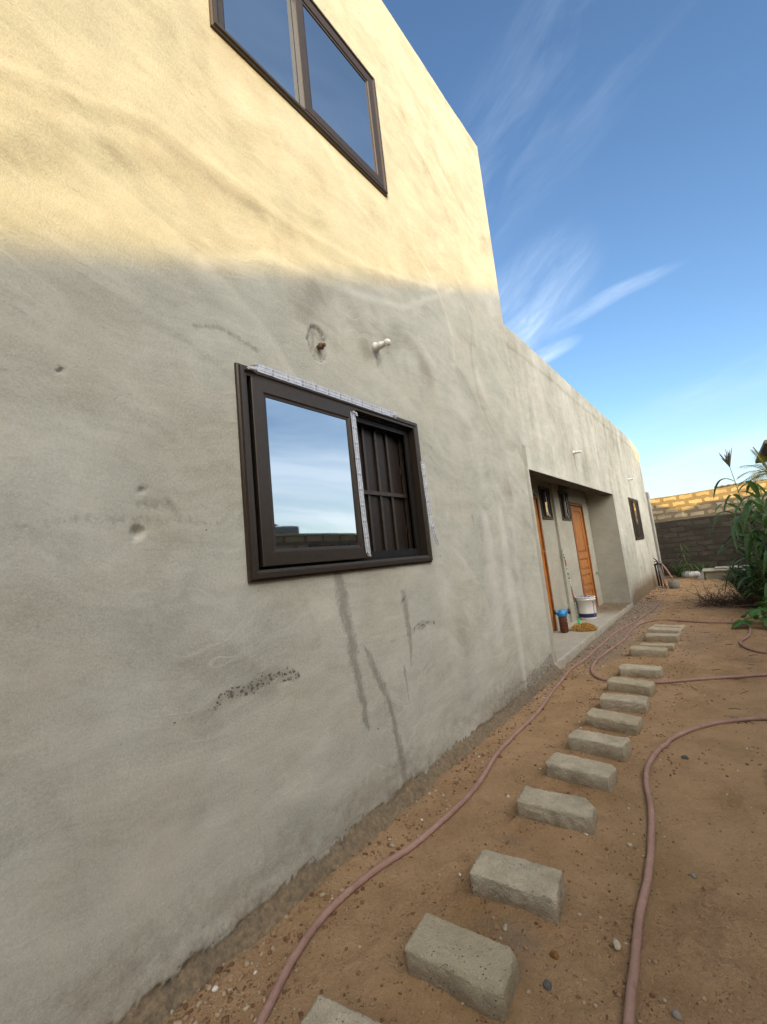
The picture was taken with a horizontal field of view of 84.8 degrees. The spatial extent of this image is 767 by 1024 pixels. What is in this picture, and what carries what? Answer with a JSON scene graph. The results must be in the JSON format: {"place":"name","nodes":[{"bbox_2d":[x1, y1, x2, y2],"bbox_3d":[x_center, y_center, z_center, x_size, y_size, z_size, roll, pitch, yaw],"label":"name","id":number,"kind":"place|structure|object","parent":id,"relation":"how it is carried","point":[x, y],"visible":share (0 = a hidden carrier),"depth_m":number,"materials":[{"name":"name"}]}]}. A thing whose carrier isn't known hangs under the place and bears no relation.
{"place":"outdoors","nodes":[
{"label":"outdoors","id":0,"kind":"place"},
{"bbox_2d":[163,576,766,1023],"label":"ground","id":1,"kind":"structure","parent":0,"point":[675,932],"depth_m":2.10,"materials":[{"name":"soil"}]},
{"bbox_2d":[0,0,660,1023],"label":"house","id":2,"kind":"structure","parent":1,"relation":"on","point":[320,468],"depth_m":2.32,"materials":[{"name":"paint"}]},
{"bbox_2d":[208,0,387,197],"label":"window","id":3,"kind":"structure","parent":2,"relation":"in","point":[292,45],"depth_m":3.41,"materials":[{"name":"brown metal"}]},
{"bbox_2d":[234,362,438,582],"bbox_3d":[-0.232,-0.214,3.037,0.224,1.265,1.829,-12,-9,38],"label":"window","id":4,"kind":"structure","parent":2,"relation":"in","point":[326,474],"depth_m":2.76,"materials":[{"name":"brown metal"}]},
{"bbox_2d":[533,495,557,630],"bbox_3d":[2.727,0.919,7.487,0.133,2.500,0.940,-12,-9,38],"label":"door","id":5,"kind":"structure","parent":2,"relation":"in","point":[535,498],"depth_m":7.77,"materials":[{"name":"brown wood"}]},
{"bbox_2d":[538,486,553,519],"bbox_3d":[3.191,-0.168,8.300,0.121,0.660,0.630,-12,-9,38],"label":"window","id":6,"kind":"structure","parent":2,"relation":"in","point":[544,493],"depth_m":8.31,"materials":[{"name":"glass"}]},
{"bbox_2d":[553,609,570,632],"bbox_3d":[3.177,1.926,7.429,0.284,0.400,0.174,-7,-7,10],"label":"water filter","id":7,"kind":"object","parent":2,"relation":"on","point":[562,617],"visible":1,"depth_m":7.38,"materials":[{"name":"brown plastic"}]},
{"bbox_2d":[558,490,571,520],"bbox_3d":[3.913,-0.128,9.104,0.120,0.650,0.630,-12,-9,38],"label":"window","id":8,"kind":"structure","parent":2,"relation":"in","point":[563,496],"depth_m":9.12,"materials":[{"name":"glass"}]},
{"bbox_2d":[562,549,597,631],"bbox_3d":[3.626,1.401,7.813,0.472,1.447,1.006,-10,-8,28],"label":"mop","id":9,"kind":"object","parent":2,"relation":"on","point":[585,626],"visible":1,"depth_m":7.46},
{"bbox_2d":[569,503,598,606],"bbox_3d":[4.600,1.024,9.699,0.133,2.450,1.060,-12,-9,38],"label":"door","id":10,"kind":"structure","parent":2,"relation":"in","point":[576,510],"depth_m":9.79,"materials":[{"name":"brown wood"}]},
{"bbox_2d":[575,596,597,619],"bbox_3d":[4.135,1.938,8.516,0.408,0.445,0.386,-6,-7,0],"label":"paint bucket","id":11,"kind":"object","parent":2,"relation":"on","point":[586,606],"visible":0.94,"depth_m":8.38,"materials":[{"name":"plastic"}]},
{"bbox_2d":[576,595,593,597],"bbox_3d":[4.100,1.716,8.544,0.324,0.040,0.324,-12,-9,38],"label":"cloth","id":12,"kind":"object","parent":11,"relation":"in","point":[583,596],"visible":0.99,"depth_m":8.51,"materials":[{"name":"white fabric"}]},
{"bbox_2d":[628,497,644,539],"bbox_3d":[7.453,0.213,12.452,0.135,1.230,1.510,-12,-9,38],"label":"window","id":13,"kind":"structure","parent":2,"relation":"in","point":[633,503],"depth_m":12.49,"materials":[{"name":"glass"}]},
{"bbox_2d":[300,994,381,1023],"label":"cement block","id":14,"kind":"object","parent":1,"relation":"on","point":[322,1010],"depth_m":1.44,"materials":[{"name":"grey concrete"}]},
{"bbox_2d":[255,565,667,1023],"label":"hose","id":15,"kind":"object","parent":1,"relation":"on","point":[311,931],"visible":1,"depth_m":2.29,"materials":[{"name":"pink rubber"}]},
{"bbox_2d":[405,912,519,1022],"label":"cement block","id":16,"kind":"object","parent":1,"relation":"on","point":[475,971],"depth_m":1.58,"materials":[{"name":"grey concrete"}]},
{"bbox_2d":[166,575,766,1023],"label":"pebbles","id":17,"kind":"object","parent":1,"relation":"on","point":[272,947],"visible":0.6,"depth_m":2.00,"materials":[{"name":"brown gravel"}]},
{"bbox_2d":[470,849,565,924],"bbox_3d":[0.634,1.769,1.994,0.410,0.136,0.196,-12,-8,32],"label":"cement block","id":18,"kind":"object","parent":1,"relation":"on","point":[537,889],"depth_m":1.95,"materials":[{"name":"grey concrete"}]},
{"bbox_2d":[542,980,551,990],"bbox_3d":[0.615,1.777,1.578,0.032,0.026,0.033,-12,-9,38],"label":"stone","id":19,"kind":"object","parent":1,"relation":"on","point":[547,985],"visible":1,"depth_m":1.57,"materials":[{"name":"grey stone"}]},
{"bbox_2d":[549,950,558,959],"bbox_3d":[0.690,1.786,1.694,0.037,0.026,0.031,-12,-9,38],"label":"stone","id":20,"kind":"object","parent":1,"relation":"on","point":[553,954],"visible":1,"depth_m":1.69,"materials":[{"name":"brown stone"}]},
{"bbox_2d":[517,785,597,834],"bbox_3d":[1.039,1.793,2.517,0.433,0.140,0.198,-9,-8,32],"label":"cement block","id":21,"kind":"object","parent":1,"relation":"on","point":[571,812],"depth_m":2.47,"materials":[{"name":"grey concrete"}]},
{"bbox_2d":[545,752,617,792],"bbox_3d":[1.367,1.806,2.904,0.429,0.139,0.195,-13,-9,43],"label":"cement block","id":22,"kind":"object","parent":1,"relation":"on","point":[592,774],"depth_m":2.85,"materials":[{"name":"grey concrete"}]},
{"bbox_2d":[568,729,631,762],"bbox_3d":[1.683,1.820,3.273,0.416,0.137,0.196,-13,-12,42],"label":"cement block","id":23,"kind":"object","parent":1,"relation":"on","point":[616,748],"depth_m":3.21,"materials":[{"name":"grey concrete"}]},
{"bbox_2d":[585,708,642,735],"bbox_3d":[2.003,1.832,3.649,0.199,0.138,0.418,0,-7,-44],"label":"cement block","id":24,"kind":"object","parent":1,"relation":"on","point":[615,722],"depth_m":3.60,"materials":[{"name":"grey concrete"}]},
{"bbox_2d":[613,938,620,950],"bbox_3d":[0.947,1.755,1.704,0.030,0.023,0.053,-7,-7,10],"label":"stone","id":25,"kind":"object","parent":1,"relation":"on","point":[616,944],"visible":1,"depth_m":1.69,"materials":[{"name":"white stone"}]},
{"bbox_2d":[600,693,649,713],"bbox_3d":[2.320,1.848,4.040,0.406,0.139,0.196,-12,-10,36],"label":"cement block","id":26,"kind":"object","parent":1,"relation":"on","point":[628,703],"depth_m":3.98,"materials":[{"name":"grey concrete"}]},
{"bbox_2d":[607,676,655,696],"bbox_3d":[2.643,1.870,4.483,0.432,0.139,0.199,-11,-8,43],"label":"cement block","id":27,"kind":"object","parent":1,"relation":"on","point":[633,686],"depth_m":4.42,"materials":[{"name":"grey concrete"}]},
{"bbox_2d":[618,664,663,678],"bbox_3d":[3.031,1.886,4.940,0.441,0.138,0.197,-12,-8,38],"label":"cement block","id":28,"kind":"object","parent":1,"relation":"on","point":[640,671],"depth_m":4.88,"materials":[{"name":"grey concrete"}]},
{"bbox_2d":[629,646,667,657],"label":"cement block","id":29,"kind":"object","parent":1,"relation":"on","point":[647,651],"depth_m":5.69,"materials":[{"name":"grey concrete"}]},
{"bbox_2d":[645,492,664,579],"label":"concrete pillar","id":30,"kind":"structure","parent":1,"relation":"on","point":[653,527],"depth_m":15.54,"materials":[{"name":"grey concrete"}]},
{"bbox_2d":[639,642,675,650],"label":"cement block","id":31,"kind":"object","parent":1,"relation":"on","point":[670,646],"depth_m":5.95,"materials":[{"name":"grey concrete"}]},
{"bbox_2d":[653,558,667,587],"bbox_3d":[8.659,1.920,13.132,0.273,0.990,0.240,-12,-9,38],"label":"standpipe","id":32,"kind":"object","parent":1,"relation":"on","point":[657,563],"visible":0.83,"depth_m":13.11,"materials":[{"name":"grey metal"}]},
{"bbox_2d":[644,633,679,642],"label":"cement block","id":33,"kind":"object","parent":1,"relation":"on","point":[667,637],"depth_m":6.39,"materials":[{"name":"grey concrete"}]},
{"bbox_2d":[647,627,681,635],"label":"cement block","id":34,"kind":"object","parent":1,"relation":"on","point":[668,630],"depth_m":6.79,"materials":[{"name":"grey concrete"}]},
{"bbox_2d":[652,624,685,630],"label":"cement block","id":35,"kind":"object","parent":1,"relation":"on","point":[682,627],"depth_m":7.13,"materials":[{"name":"grey concrete"}]},
{"bbox_2d":[662,564,679,588],"bbox_3d":[8.722,1.959,12.816,0.299,0.762,0.498,-3,-8,-23],"label":"tamper","id":36,"kind":"object","parent":1,"relation":"on","point":[673,584],"visible":0.93,"depth_m":12.62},
{"bbox_2d":[576,579,765,723],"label":"leaf litter","id":37,"kind":"object","parent":1,"relation":"on","point":[703,643],"visible":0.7,"depth_m":6.31,"materials":[{"name":"brown plant"}]},
{"bbox_2d":[671,1009,681,1019],"bbox_3d":[1.003,1.720,1.438,0.028,0.021,0.023,-10,-8,27],"label":"stone","id":38,"kind":"object","parent":1,"relation":"on","point":[676,1014],"visible":1,"depth_m":1.43,"materials":[{"name":"grey stone"}]},
{"bbox_2d":[590,619,766,683],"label":"hose","id":39,"kind":"object","parent":1,"relation":"on","point":[748,635],"visible":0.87,"depth_m":5.42,"materials":[{"name":"pink rubber"}]},
{"bbox_2d":[670,565,686,576],"bbox_3d":[11.063,2.219,15.859,1.010,0.472,0.943,-12,-9,38],"label":"grass clump","id":40,"kind":"object","parent":1,"relation":"on","point":[677,572],"visible":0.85,"depth_m":15.80,"materials":[{"name":"green plant"}]},
{"bbox_2d":[666,545,707,577],"bbox_3d":[11.213,1.788,15.438,1.354,1.252,1.488,-5,-7,-5],"label":"sack planter","id":41,"kind":"object","parent":1,"relation":"on","point":[690,573],"visible":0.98,"depth_m":15.29,"materials":[{"name":"green plant"}]},
{"bbox_2d":[622,716,766,1023],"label":"hose","id":42,"kind":"object","parent":1,"relation":"on","point":[631,988],"visible":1,"depth_m":1.98,"materials":[{"name":"pink rubber"}]},
{"bbox_2d":[697,572,703,579],"bbox_3d":[10.767,2.134,14.258,0.183,0.310,0.410,-10,-8,30],"label":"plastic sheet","id":43,"kind":"object","parent":1,"relation":"on","point":[701,575],"visible":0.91,"depth_m":14.16,"materials":[{"name":"white plastic"}]},
{"bbox_2d":[695,562,712,575],"bbox_3d":[11.741,2.056,15.334,0.847,0.526,0.837,-12,-9,38],"label":"grass clump","id":44,"kind":"object","parent":1,"relation":"on","point":[701,567],"visible":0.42,"depth_m":15.32,"materials":[{"name":"green plant"}]},
{"bbox_2d":[650,480,766,575],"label":"boundary wall","id":45,"kind":"structure","parent":1,"relation":"on","point":[685,520],"depth_m":15.96,"materials":[{"name":"grey brick"}]},
{"bbox_2d":[691,564,756,598],"bbox_3d":[8.164,1.551,9.545,1.885,0.840,1.745,-12,-9,38],"label":"grass clump","id":46,"kind":"object","parent":1,"relation":"on","point":[738,573],"visible":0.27,"depth_m":9.52,"materials":[{"name":"green plant"}]},
{"bbox_2d":[684,579,764,608],"bbox_3d":[7.401,1.669,8.804,1.518,0.652,1.776,-3,-8,-21],"label":"brush pile","id":47,"kind":"object","parent":1,"relation":"on","point":[752,600],"visible":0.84,"depth_m":8.81,"materials":[{"name":"brown plant"}]},
{"bbox_2d":[702,565,748,579],"bbox_3d":[11.683,1.996,13.922,1.749,0.410,1.150,-12,-9,38],"label":"concrete tank","id":48,"kind":"object","parent":1,"relation":"on","point":[715,571],"visible":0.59,"depth_m":13.91,"materials":[{"name":"grey concrete"}]},
{"bbox_2d":[709,556,766,590],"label":"grass clump","id":49,"kind":"object","parent":1,"relation":"on","point":[741,570],"visible":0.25,"depth_m":9.10,"materials":[{"name":"green plant"}]},
{"bbox_2d":[710,495,766,591],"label":"maize plant","id":50,"kind":"object","parent":1,"relation":"on","point":[732,505],"visible":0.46,"depth_m":8.93,"materials":[{"name":"green plant"}]},
{"bbox_2d":[712,508,766,598],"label":"maize plant","id":51,"kind":"object","parent":1,"relation":"on","point":[734,536],"visible":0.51,"depth_m":8.68,"materials":[{"name":"green plant"}]},
{"bbox_2d":[713,448,766,591],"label":"maize plant","id":52,"kind":"object","parent":1,"relation":"on","point":[727,460],"visible":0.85,"depth_m":8.43,"materials":[{"name":"green plant"}]},
{"bbox_2d":[714,479,766,487],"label":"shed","id":53,"kind":"structure","parent":1,"relation":"on","point":[727,485],"depth_m":15.67,"materials":[{"name":"white"}]},
{"bbox_2d":[720,573,766,601],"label":"grass clump","id":54,"kind":"object","parent":1,"relation":"on","point":[759,593],"visible":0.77,"depth_m":8.14,"materials":[{"name":"green plant"}]},
{"bbox_2d":[730,521,759,594],"bbox_3d":[8.062,1.128,9.348,0.631,1.856,1.260,-12,-9,38],"label":"maize plant","id":55,"kind":"object","parent":1,"relation":"on","point":[742,548],"visible":0.16,"depth_m":9.43,"materials":[{"name":"green plant"}]},
{"bbox_2d":[725,563,765,589],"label":"grass clump","id":56,"kind":"object","parent":1,"relation":"on","point":[753,581],"visible":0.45,"depth_m":8.31,"materials":[{"name":"green plant"}]},
{"bbox_2d":[727,527,766,579],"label":"maize plant","id":57,"kind":"object","parent":1,"relation":"on","point":[746,541],"visible":0.53,"depth_m":8.46,"materials":[{"name":"green plant"}]},
{"bbox_2d":[729,491,764,560],"bbox_3d":[8.383,0.741,9.121,1.374,2.482,0.741,-4,-7,-13],"label":"maize plant","id":58,"kind":"object","parent":1,"relation":"on","point":[753,494],"visible":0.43,"depth_m":9.14,"materials":[{"name":"green plant"}]},
{"bbox_2d":[729,499,766,584],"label":"maize plant","id":59,"kind":"object","parent":1,"relation":"on","point":[739,505],"visible":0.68,"depth_m":8.49,"materials":[{"name":"green plant"}]},
{"bbox_2d":[732,510,764,589],"bbox_3d":[7.983,0.826,8.697,1.145,2.100,0.919,-4,-7,-18],"label":"maize plant","id":60,"kind":"object","parent":1,"relation":"on","point":[759,539],"visible":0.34,"depth_m":8.89,"materials":[{"name":"green plant"}]},
{"bbox_2d":[731,597,766,628],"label":"lobed leaf plant","id":61,"kind":"object","parent":1,"relation":"on","point":[754,613],"visible":1,"depth_m":6.76,"materials":[{"name":"green plant"}]},
{"bbox_2d":[735,478,766,601],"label":"maize plant","id":62,"kind":"object","parent":1,"relation":"on","point":[755,489],"visible":0.96,"depth_m":7.55,"materials":[{"name":"green plant"}]},
{"bbox_2d":[736,486,766,589],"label":"maize plant","id":63,"kind":"object","parent":1,"relation":"on","point":[753,538],"visible":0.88,"depth_m":7.97,"materials":[{"name":"green plant"}]},
{"bbox_2d":[737,447,766,480],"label":"palm tree","id":64,"kind":"object","parent":1,"relation":"on","point":[752,477],"visible":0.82,"depth_m":20.50,"materials":[{"name":"green plant"}]},
{"bbox_2d":[747,488,766,525],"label":"maize plant","id":65,"kind":"object","parent":1,"relation":"on","point":[762,505],"visible":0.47,"depth_m":8.55,"materials":[{"name":"green plant"}]},
{"bbox_2d":[752,535,766,586],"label":"maize plant","id":66,"kind":"object","parent":1,"relation":"on","point":[763,540],"visible":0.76,"depth_m":7.63,"materials":[{"name":"green plant"}]},
{"bbox_2d":[754,498,766,550],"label":"maize plant","id":67,"kind":"object","parent":1,"relation":"on","point":[761,514],"visible":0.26,"depth_m":8.87,"materials":[{"name":"green plant"}]},
{"bbox_2d":[382,0,766,498],"label":"sky","id":68,"kind":"structure","parent":0,"point":[621,145],"materials":[{"name":"blue"}]},
{"bbox_2d":[527,599,679,707],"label":"gravel","id":69,"kind":"structure","parent":0,"point":[571,663],"depth_m":6.78,"materials":[{"name":"grey gravel"}]},
{"bbox_2d":[755,440,766,463],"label":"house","id":70,"kind":"structure","parent":0,"point":[763,450],"depth_m":24.85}
]}

